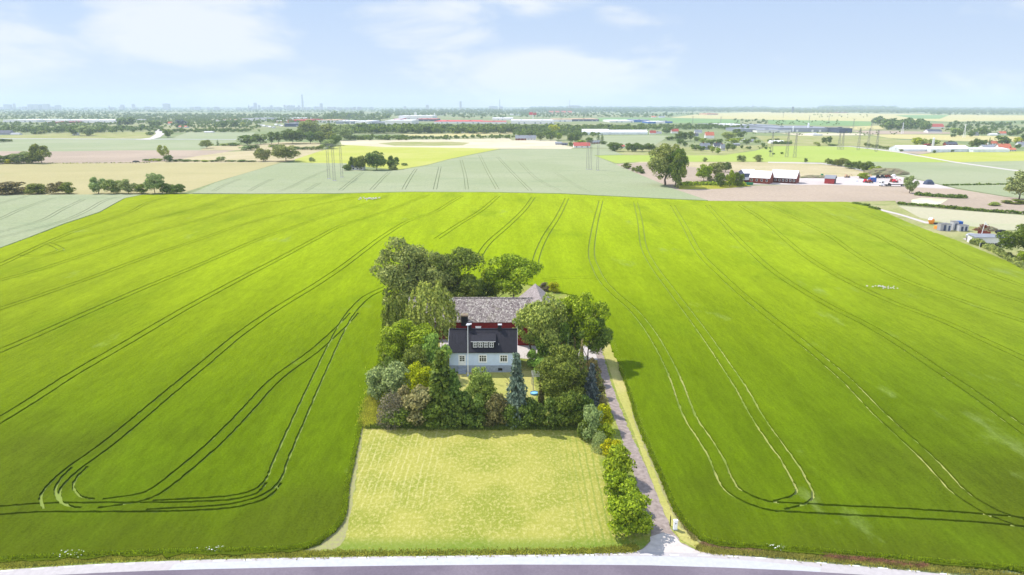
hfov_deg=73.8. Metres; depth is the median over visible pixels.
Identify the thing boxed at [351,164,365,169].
cottage
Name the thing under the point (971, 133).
hamlet tree
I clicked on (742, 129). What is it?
warehouse
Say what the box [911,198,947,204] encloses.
dried pond ground
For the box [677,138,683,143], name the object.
hamlet tree
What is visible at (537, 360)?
garden shrub
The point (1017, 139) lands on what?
nursery tree
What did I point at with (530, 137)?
farmhouse
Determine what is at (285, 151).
field tree
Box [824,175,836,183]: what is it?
farm barn
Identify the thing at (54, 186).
border bush
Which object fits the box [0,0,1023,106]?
sky
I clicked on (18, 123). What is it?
woodland
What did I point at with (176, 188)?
border tree
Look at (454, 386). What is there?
conifer tree
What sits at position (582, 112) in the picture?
woodland
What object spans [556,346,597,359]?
driveway
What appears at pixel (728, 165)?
grove tree
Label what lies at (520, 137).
farmhouse
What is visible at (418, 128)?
woodland
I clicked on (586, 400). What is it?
hedge shrub
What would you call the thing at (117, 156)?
field
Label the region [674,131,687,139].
hamlet tree
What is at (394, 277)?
willow tree
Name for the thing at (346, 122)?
warehouse
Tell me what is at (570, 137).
farm tree
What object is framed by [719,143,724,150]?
village house
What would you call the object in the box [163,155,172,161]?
hedge bush
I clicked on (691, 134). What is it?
hamlet tree
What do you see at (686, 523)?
grass verge
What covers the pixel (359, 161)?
grove tree
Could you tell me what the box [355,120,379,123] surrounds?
warehouse
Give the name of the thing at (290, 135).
wood tree
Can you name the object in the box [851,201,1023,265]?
field
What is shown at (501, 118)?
warehouse
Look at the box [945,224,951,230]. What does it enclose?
storage box
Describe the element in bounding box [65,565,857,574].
road
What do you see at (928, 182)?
tarpaulin heap
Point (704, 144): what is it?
village house
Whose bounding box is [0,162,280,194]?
field
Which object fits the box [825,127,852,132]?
warehouse
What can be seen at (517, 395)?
blue spruce
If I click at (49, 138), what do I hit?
road
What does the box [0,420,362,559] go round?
grass verge
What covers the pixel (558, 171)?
wheat field
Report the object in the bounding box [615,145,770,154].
field
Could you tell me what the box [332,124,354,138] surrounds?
wood tree
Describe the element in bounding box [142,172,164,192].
border tree
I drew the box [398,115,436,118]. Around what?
warehouse
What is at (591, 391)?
blue spruce
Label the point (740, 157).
round bush
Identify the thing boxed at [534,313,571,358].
ash tree
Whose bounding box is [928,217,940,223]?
tank
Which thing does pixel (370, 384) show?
lilac shrub
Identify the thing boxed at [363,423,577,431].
weeds
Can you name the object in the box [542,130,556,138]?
farm tree
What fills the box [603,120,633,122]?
warehouse
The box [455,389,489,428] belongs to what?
hedge shrub
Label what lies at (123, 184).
border tree
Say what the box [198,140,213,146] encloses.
field tree
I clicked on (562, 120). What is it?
warehouse
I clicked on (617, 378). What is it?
verge grass ground
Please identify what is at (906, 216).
path
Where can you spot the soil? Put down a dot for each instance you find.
(59, 497)
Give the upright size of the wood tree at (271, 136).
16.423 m
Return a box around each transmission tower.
[323,143,342,180]
[586,141,598,169]
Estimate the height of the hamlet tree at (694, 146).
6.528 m
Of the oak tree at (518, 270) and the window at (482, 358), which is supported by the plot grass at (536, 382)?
the oak tree at (518, 270)
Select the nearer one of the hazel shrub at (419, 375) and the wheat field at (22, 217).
the hazel shrub at (419, 375)
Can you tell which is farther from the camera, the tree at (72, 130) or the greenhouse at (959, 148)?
the tree at (72, 130)
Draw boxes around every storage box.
[937,223,949,230]
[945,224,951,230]
[950,221,958,229]
[955,224,964,230]
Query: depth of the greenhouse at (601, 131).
1142.01 m
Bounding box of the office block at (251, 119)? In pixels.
[242,118,274,120]
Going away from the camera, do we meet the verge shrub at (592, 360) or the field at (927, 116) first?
the verge shrub at (592, 360)
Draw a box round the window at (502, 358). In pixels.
[499,355,507,362]
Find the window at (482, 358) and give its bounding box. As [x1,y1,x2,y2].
[478,355,486,362]
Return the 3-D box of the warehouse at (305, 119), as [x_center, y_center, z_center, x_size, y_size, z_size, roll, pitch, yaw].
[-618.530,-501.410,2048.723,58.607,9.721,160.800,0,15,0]
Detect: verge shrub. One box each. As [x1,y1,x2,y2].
[585,357,601,375]
[595,375,605,394]
[599,395,608,404]
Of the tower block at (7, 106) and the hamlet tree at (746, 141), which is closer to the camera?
the hamlet tree at (746, 141)
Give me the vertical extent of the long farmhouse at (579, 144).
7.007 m
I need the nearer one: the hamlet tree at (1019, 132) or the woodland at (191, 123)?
the hamlet tree at (1019, 132)
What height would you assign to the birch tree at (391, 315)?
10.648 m
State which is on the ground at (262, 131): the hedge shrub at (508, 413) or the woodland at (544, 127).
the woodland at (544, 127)
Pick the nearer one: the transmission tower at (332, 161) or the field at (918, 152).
the transmission tower at (332, 161)
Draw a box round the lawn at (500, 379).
[456,371,536,398]
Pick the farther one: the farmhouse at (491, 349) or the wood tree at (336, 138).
the wood tree at (336, 138)
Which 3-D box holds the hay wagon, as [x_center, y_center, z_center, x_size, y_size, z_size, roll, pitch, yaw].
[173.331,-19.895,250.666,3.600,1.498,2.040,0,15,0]
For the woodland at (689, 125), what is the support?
on the ground at (262, 131)
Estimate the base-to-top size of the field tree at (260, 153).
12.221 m
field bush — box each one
[539,282,548,291]
[548,281,559,291]
[987,202,1001,205]
[1000,199,1023,204]
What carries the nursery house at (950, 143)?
on the ground at (262, 131)
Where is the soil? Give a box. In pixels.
[19,197,1022,527]
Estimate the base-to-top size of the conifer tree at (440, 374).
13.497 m
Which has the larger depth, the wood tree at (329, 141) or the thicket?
the wood tree at (329, 141)
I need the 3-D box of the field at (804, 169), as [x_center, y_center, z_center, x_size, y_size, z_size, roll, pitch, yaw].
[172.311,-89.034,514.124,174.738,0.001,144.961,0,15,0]
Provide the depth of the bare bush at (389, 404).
100.78 m
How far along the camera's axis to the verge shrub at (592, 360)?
116.31 m
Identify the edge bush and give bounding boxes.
[621,162,631,168]
[635,165,642,171]
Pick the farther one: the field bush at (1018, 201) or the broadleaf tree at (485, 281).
the field bush at (1018, 201)
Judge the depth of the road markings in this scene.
71.71 m
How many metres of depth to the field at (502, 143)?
871.34 m
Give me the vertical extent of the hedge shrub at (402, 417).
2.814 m
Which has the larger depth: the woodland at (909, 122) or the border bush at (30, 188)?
the woodland at (909, 122)
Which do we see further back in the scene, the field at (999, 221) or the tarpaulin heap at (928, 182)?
the tarpaulin heap at (928, 182)
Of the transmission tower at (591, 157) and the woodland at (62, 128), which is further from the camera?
the woodland at (62, 128)
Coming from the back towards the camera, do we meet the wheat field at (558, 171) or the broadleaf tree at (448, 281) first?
the wheat field at (558, 171)
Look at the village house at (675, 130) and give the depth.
1204.36 m
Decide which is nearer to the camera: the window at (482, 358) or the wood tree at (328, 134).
the window at (482, 358)
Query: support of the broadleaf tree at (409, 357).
on the plot grass at (536, 382)
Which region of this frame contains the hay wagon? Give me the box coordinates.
[977,231,990,233]
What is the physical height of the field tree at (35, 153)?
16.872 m
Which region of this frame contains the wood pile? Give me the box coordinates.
[971,224,997,231]
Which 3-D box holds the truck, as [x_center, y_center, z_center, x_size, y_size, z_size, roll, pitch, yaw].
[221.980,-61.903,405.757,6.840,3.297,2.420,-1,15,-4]
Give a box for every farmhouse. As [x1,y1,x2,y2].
[448,323,517,373]
[515,135,525,139]
[526,134,535,139]
[573,141,589,147]
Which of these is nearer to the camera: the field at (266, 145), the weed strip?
the weed strip
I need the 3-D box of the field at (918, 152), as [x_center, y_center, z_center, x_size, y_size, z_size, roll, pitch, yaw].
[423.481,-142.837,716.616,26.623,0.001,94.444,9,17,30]
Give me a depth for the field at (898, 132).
1233.38 m
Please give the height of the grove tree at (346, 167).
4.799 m
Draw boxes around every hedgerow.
[172,128,246,131]
[192,124,259,131]
[344,134,410,139]
[409,135,451,139]
[454,134,514,138]
[733,118,767,123]
[753,130,900,134]
[773,119,839,124]
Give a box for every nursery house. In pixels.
[943,141,957,144]
[978,144,995,146]
[987,140,998,144]
[995,143,1011,147]
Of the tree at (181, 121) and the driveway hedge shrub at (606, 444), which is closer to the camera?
the driveway hedge shrub at (606, 444)
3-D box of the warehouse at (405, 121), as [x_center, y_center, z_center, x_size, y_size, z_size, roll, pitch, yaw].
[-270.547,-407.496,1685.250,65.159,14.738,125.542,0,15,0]
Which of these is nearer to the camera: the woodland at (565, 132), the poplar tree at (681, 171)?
the poplar tree at (681, 171)
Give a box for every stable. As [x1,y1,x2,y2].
[924,129,941,132]
[930,124,943,128]
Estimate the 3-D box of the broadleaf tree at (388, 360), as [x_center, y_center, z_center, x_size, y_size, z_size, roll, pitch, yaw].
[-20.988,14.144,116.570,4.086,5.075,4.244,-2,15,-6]
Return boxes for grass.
[0,284,841,569]
[0,541,638,568]
[612,338,697,540]
[694,543,1022,574]
[698,541,760,551]
[819,552,929,568]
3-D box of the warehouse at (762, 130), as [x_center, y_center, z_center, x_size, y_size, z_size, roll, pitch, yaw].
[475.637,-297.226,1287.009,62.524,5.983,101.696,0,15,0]
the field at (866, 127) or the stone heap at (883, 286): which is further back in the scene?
the field at (866, 127)
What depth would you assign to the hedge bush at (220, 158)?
583.76 m
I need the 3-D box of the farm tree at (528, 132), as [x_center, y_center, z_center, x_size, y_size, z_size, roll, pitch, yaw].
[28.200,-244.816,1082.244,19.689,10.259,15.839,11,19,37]
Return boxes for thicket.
[679,181,745,185]
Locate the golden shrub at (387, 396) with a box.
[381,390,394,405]
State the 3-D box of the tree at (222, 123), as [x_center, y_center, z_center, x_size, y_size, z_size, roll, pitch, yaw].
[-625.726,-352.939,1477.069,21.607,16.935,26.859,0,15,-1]
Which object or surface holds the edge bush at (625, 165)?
on the field at (834, 193)
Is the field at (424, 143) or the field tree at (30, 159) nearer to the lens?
the field tree at (30, 159)
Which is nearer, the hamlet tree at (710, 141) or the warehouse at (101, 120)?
the hamlet tree at (710, 141)
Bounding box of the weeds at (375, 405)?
[356,396,382,428]
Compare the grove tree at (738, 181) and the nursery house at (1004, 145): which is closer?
the grove tree at (738, 181)
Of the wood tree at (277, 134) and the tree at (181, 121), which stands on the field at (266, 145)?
the wood tree at (277, 134)
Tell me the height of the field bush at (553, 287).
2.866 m
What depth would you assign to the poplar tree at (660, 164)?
398.59 m
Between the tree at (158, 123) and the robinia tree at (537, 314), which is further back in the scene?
the tree at (158, 123)
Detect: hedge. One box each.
[21,162,149,163]
[772,140,792,143]
[852,202,870,205]
[897,201,1023,213]
[914,191,967,197]
[943,182,1008,185]
[969,237,1023,269]
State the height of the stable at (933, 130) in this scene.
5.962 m
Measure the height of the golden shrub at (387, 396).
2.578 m
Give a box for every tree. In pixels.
[0,155,4,162]
[8,151,28,162]
[23,156,38,162]
[27,143,51,161]
[66,125,77,133]
[75,125,95,135]
[88,177,104,193]
[100,179,120,192]
[116,117,137,125]
[117,179,136,193]
[133,184,147,192]
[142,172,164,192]
[146,120,163,125]
[160,183,173,193]
[162,129,173,136]
[169,184,185,193]
[175,119,187,125]
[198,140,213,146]
[216,120,228,126]
[231,120,239,126]
[236,135,257,144]
[251,134,266,143]
[253,148,270,160]
[267,131,275,143]
[270,144,300,160]
[274,131,280,143]
[277,129,305,141]
[297,119,319,132]
[304,131,315,143]
[312,131,324,142]
[319,123,333,132]
[320,139,336,147]
[323,131,335,139]
[330,134,341,143]
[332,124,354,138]
[342,164,351,169]
[348,157,353,166]
[352,155,365,168]
[364,151,387,169]
[369,236,444,307]
[376,335,403,362]
[376,356,398,381]
[379,318,435,358]
[380,295,408,334]
[387,155,398,169]
[388,164,397,169]
[402,344,431,369]
[404,278,461,345]
[406,250,456,294]
[419,349,456,429]
[421,332,451,366]
[428,247,486,297]
[438,368,469,427]
[464,366,494,398]
[471,278,497,297]
[481,268,506,296]
[483,253,544,297]
[512,315,535,349]
[516,292,568,351]
[525,130,535,134]
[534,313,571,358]
[534,344,588,398]
[536,132,544,140]
[537,377,544,405]
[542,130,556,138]
[548,124,559,130]
[552,291,610,360]
[553,293,584,344]
[567,133,573,141]
[569,317,613,365]
[573,132,581,141]
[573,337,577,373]
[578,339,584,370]
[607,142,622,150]
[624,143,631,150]
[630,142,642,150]
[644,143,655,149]
[646,143,686,185]
[661,127,672,132]
[666,148,688,186]
[670,152,686,187]
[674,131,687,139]
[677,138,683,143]
[687,131,694,138]
[689,144,699,149]
[695,164,712,180]
[705,139,717,144]
[708,162,725,174]
[714,172,725,185]
[721,132,736,138]
[722,162,731,171]
[725,138,743,142]
[725,143,730,150]
[726,170,735,186]
[732,129,740,132]
[733,172,744,185]
[736,131,747,137]
[743,139,751,143]
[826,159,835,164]
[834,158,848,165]
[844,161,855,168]
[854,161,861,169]
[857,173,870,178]
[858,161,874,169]
[903,176,919,192]
[912,137,921,144]
[919,138,927,144]
[928,139,940,144]
[967,131,976,136]
[968,140,976,146]
[974,138,981,146]
[976,127,988,134]
[994,135,1009,143]
[995,224,1023,249]
[1003,169,1023,199]
[1012,129,1023,135]
[1012,137,1022,142]
[1015,251,1023,261]
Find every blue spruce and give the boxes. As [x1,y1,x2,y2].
[504,352,531,431]
[581,363,601,409]
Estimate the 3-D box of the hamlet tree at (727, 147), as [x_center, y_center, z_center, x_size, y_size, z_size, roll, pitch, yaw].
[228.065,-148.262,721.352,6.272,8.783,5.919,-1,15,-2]
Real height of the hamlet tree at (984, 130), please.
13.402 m
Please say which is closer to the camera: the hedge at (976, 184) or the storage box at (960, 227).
the storage box at (960, 227)
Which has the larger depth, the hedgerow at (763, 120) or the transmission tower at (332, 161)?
the hedgerow at (763, 120)
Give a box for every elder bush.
[392,384,410,411]
[399,384,431,425]
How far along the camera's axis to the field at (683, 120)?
2275.69 m
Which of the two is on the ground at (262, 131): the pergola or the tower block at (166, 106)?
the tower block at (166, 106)
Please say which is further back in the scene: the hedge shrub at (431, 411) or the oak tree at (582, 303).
the oak tree at (582, 303)
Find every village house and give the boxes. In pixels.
[671,128,678,132]
[699,142,710,149]
[704,131,714,137]
[712,142,721,147]
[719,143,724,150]
[997,131,1006,134]
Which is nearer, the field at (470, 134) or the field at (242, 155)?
the field at (242, 155)
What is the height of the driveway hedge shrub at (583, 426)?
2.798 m
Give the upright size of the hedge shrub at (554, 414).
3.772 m
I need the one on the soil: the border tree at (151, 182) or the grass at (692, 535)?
the grass at (692, 535)
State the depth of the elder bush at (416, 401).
99.72 m
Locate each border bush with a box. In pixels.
[0,181,25,193]
[23,183,48,193]
[45,181,62,193]
[58,182,76,193]
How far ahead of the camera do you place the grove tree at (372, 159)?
501.49 m
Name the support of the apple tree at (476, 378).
on the lawn at (500, 379)
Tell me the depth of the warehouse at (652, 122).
1900.30 m
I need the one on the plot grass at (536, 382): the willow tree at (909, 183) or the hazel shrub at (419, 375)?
the hazel shrub at (419, 375)
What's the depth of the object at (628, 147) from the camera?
711.23 m
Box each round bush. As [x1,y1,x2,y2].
[736,155,745,161]
[753,155,762,160]
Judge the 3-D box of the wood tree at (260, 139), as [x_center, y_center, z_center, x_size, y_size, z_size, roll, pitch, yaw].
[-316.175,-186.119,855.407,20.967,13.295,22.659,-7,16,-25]
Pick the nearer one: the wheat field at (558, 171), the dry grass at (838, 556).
the dry grass at (838, 556)
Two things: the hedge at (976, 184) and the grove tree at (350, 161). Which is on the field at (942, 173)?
the hedge at (976, 184)
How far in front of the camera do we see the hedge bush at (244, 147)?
734.82 m
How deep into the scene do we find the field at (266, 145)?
827.22 m
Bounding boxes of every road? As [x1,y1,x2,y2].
[0,138,266,139]
[0,552,946,574]
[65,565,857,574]
[137,129,163,139]
[169,556,820,571]
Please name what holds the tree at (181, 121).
on the ground at (262, 131)
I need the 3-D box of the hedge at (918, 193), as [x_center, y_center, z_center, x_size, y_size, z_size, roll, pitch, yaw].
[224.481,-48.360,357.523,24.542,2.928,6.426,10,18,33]
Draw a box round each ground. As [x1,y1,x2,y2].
[0,107,1023,574]
[303,425,363,552]
[440,339,447,348]
[603,339,698,547]
[630,401,700,541]
[753,176,954,188]
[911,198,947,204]
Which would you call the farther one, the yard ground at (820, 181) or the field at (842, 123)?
the field at (842, 123)
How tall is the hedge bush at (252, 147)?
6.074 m
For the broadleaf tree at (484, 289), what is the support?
on the plot grass at (536, 382)
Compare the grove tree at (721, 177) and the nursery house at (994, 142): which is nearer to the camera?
the grove tree at (721, 177)
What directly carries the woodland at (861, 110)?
on the ground at (262, 131)
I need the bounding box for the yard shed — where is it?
[967,233,999,242]
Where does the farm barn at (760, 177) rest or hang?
on the ground at (262, 131)
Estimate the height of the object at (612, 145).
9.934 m
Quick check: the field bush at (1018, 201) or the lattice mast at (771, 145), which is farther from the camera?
the lattice mast at (771, 145)
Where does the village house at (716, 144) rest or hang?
on the ground at (262, 131)
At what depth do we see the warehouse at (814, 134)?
1102.26 m
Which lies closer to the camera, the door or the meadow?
the meadow
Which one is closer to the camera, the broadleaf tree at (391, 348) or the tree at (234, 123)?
the broadleaf tree at (391, 348)
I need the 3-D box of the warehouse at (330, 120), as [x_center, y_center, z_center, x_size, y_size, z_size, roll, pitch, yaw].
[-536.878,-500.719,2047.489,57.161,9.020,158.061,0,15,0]
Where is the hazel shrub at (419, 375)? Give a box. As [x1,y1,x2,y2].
[404,361,432,393]
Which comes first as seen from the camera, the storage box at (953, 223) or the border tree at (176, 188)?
the storage box at (953, 223)
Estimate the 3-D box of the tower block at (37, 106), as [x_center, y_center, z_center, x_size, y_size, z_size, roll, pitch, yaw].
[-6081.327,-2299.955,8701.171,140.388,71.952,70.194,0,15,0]
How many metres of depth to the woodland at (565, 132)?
1106.81 m
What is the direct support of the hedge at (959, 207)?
on the field at (834, 193)
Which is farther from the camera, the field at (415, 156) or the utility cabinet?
the field at (415, 156)
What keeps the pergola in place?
on the plot grass at (536, 382)
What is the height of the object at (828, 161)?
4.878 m
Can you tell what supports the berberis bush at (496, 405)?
on the meadow
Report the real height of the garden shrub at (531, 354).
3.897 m
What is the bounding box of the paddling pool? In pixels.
[530,391,537,395]
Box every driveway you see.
[518,345,536,358]
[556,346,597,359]
[596,350,697,550]
[637,533,710,553]
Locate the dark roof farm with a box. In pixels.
[0,130,14,134]
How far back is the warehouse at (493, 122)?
1859.54 m
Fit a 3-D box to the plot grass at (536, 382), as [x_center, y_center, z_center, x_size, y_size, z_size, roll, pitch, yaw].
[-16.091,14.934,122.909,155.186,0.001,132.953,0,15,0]
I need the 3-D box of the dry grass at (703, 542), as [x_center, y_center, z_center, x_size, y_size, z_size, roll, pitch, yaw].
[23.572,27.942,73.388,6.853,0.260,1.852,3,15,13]
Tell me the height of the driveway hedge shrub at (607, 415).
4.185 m
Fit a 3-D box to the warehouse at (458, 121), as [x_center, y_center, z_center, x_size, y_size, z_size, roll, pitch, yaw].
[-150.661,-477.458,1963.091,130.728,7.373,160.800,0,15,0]
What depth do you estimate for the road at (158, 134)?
1106.30 m
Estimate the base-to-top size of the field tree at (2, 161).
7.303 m
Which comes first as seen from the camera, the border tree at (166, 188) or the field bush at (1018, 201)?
the field bush at (1018, 201)
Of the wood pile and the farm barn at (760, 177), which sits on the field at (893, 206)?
the wood pile
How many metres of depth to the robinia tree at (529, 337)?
126.51 m
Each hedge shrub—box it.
[380,407,418,427]
[419,400,441,428]
[440,398,464,429]
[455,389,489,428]
[476,384,503,413]
[500,404,518,427]
[516,397,543,428]
[532,397,556,428]
[549,404,569,426]
[555,390,583,426]
[571,394,593,418]
[576,420,588,436]
[578,404,603,440]
[591,430,605,453]
[596,404,613,426]
[597,422,615,442]
[599,438,622,456]
[602,443,636,476]
[602,469,642,503]
[604,488,654,537]
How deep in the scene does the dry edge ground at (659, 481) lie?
87.07 m
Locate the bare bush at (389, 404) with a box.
[376,389,406,429]
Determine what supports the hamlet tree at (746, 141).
on the ground at (262, 131)
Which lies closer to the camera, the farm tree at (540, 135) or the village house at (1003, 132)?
the farm tree at (540, 135)
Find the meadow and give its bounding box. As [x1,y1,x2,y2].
[333,424,649,555]
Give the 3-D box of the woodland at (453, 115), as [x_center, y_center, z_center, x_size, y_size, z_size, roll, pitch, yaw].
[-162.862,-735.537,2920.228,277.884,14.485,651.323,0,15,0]
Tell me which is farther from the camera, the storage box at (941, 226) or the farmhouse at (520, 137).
the farmhouse at (520, 137)
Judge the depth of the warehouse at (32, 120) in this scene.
2036.57 m
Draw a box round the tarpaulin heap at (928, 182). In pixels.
[923,179,933,184]
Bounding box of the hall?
[699,113,717,114]
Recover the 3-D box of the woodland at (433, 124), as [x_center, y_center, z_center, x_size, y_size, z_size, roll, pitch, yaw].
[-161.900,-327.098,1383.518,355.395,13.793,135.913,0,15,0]
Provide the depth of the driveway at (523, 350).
132.88 m
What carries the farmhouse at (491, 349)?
on the lawn at (500, 379)
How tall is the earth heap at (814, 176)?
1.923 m
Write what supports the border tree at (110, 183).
on the field at (190, 176)
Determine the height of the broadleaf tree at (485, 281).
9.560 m
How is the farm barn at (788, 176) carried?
on the ground at (262, 131)
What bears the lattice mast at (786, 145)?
on the ground at (262, 131)
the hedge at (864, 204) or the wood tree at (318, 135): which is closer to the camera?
the hedge at (864, 204)
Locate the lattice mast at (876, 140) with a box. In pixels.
[874,130,879,151]
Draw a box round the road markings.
[0,554,949,574]
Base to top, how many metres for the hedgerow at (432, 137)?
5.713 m
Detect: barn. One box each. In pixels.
[408,284,561,345]
[738,169,753,176]
[749,170,773,183]
[772,169,799,183]
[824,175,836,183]
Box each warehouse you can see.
[3,119,65,121]
[46,119,93,122]
[75,119,145,122]
[284,122,298,126]
[288,119,322,122]
[316,119,347,122]
[336,120,362,123]
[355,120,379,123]
[385,119,418,125]
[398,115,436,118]
[419,118,439,120]
[434,120,482,123]
[481,121,505,123]
[492,117,512,119]
[511,119,553,123]
[550,118,571,121]
[568,118,598,120]
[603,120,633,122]
[627,119,649,121]
[642,121,655,123]
[712,123,745,127]
[726,128,755,131]
[741,124,778,127]
[749,126,827,131]
[751,128,790,132]
[805,133,822,135]
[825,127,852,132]
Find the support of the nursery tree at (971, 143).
on the ground at (262, 131)
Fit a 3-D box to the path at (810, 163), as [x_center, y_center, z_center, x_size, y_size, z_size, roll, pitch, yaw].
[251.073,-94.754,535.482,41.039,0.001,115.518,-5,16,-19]
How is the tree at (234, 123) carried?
on the ground at (262, 131)
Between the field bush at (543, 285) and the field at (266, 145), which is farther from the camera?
the field at (266, 145)
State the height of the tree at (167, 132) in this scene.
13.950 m
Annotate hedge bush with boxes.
[157,145,168,160]
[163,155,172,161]
[216,156,225,160]
[238,145,248,149]
[247,145,259,149]
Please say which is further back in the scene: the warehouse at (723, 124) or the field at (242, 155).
the warehouse at (723, 124)
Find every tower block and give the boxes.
[3,104,12,109]
[27,104,42,109]
[42,104,49,109]
[162,103,170,109]
[568,105,579,107]
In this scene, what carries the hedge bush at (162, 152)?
on the field at (117, 156)
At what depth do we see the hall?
3725.87 m
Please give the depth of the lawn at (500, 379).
117.92 m
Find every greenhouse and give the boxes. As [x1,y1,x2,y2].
[581,129,608,134]
[609,130,647,134]
[889,145,926,151]
[924,146,950,151]
[944,145,967,151]
[966,147,1009,151]
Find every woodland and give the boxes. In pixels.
[0,107,527,112]
[0,111,129,119]
[0,121,121,128]
[0,124,125,132]
[117,124,163,131]
[123,112,380,123]
[148,120,260,127]
[319,123,521,132]
[324,111,390,118]
[350,122,517,126]
[381,108,529,115]
[444,113,505,117]
[509,123,644,133]
[512,130,600,135]
[519,109,650,117]
[529,106,770,111]
[637,122,748,129]
[651,112,672,116]
[770,106,1023,112]
[817,105,897,109]
[871,116,885,123]
[879,117,932,129]
[930,108,1023,114]
[945,120,1023,132]
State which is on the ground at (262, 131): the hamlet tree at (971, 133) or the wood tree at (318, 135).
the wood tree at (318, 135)
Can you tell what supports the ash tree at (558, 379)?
on the plot grass at (536, 382)
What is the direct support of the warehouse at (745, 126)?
on the ground at (262, 131)
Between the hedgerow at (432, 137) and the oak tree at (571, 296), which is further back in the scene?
the hedgerow at (432, 137)
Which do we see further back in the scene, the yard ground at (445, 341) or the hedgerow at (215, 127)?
the hedgerow at (215, 127)
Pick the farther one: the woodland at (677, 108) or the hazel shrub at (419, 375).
the woodland at (677, 108)
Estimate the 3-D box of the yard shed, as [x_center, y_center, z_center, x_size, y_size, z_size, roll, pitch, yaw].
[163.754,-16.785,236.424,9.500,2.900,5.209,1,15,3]
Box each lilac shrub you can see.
[364,360,410,399]
[367,380,380,396]
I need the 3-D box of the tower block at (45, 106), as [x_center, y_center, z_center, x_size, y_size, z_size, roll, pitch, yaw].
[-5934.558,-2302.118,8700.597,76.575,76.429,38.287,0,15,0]
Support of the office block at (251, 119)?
on the ground at (262, 131)
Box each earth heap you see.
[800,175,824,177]
[863,168,909,174]
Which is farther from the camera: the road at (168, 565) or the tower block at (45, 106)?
the tower block at (45, 106)
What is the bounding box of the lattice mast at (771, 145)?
[769,132,773,156]
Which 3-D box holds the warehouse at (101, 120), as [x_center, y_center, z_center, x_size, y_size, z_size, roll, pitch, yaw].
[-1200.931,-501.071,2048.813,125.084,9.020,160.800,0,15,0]
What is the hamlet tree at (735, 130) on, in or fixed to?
on the ground at (262, 131)
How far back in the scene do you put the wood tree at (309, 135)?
860.93 m
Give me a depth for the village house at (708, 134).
1015.87 m
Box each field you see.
[0,132,154,138]
[0,132,254,150]
[0,150,233,162]
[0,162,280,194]
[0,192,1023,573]
[0,194,139,247]
[152,149,323,162]
[193,149,707,200]
[201,142,319,149]
[295,145,495,169]
[340,138,573,148]
[379,142,467,145]
[402,132,512,135]
[590,135,668,148]
[595,146,947,162]
[597,118,739,122]
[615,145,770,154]
[616,162,1023,213]
[635,162,869,176]
[672,112,1023,121]
[756,136,968,146]
[768,120,871,125]
[782,133,862,135]
[850,125,883,129]
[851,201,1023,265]
[854,131,949,133]
[872,161,1023,198]
[874,134,1021,141]
[896,115,947,118]
[899,206,1023,229]
[901,151,929,153]
[912,151,1023,161]
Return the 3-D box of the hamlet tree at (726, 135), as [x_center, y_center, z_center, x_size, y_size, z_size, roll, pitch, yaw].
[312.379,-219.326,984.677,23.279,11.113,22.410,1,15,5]
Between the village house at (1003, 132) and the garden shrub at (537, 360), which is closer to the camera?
the garden shrub at (537, 360)
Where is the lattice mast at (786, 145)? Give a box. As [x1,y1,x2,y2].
[785,133,789,156]
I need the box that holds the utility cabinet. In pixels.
[673,519,677,529]
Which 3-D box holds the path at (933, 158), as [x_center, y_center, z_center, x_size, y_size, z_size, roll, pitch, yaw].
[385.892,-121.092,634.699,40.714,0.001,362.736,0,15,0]
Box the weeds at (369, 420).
[357,366,384,426]
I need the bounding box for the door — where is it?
[458,355,465,364]
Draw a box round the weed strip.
[674,181,749,188]
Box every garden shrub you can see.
[526,348,542,366]
[531,357,545,380]
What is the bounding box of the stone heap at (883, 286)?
[866,285,897,288]
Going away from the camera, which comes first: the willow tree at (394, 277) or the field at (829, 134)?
the willow tree at (394, 277)
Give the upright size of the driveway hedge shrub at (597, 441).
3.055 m
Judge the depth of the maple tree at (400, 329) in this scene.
121.09 m
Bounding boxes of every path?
[768,162,862,170]
[835,146,1021,170]
[879,209,936,224]
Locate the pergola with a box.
[531,372,542,389]
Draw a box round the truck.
[879,180,890,185]
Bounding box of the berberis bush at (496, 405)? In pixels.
[481,393,510,427]
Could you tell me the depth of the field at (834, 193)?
371.47 m
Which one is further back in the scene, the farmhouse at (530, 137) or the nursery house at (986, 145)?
the farmhouse at (530, 137)

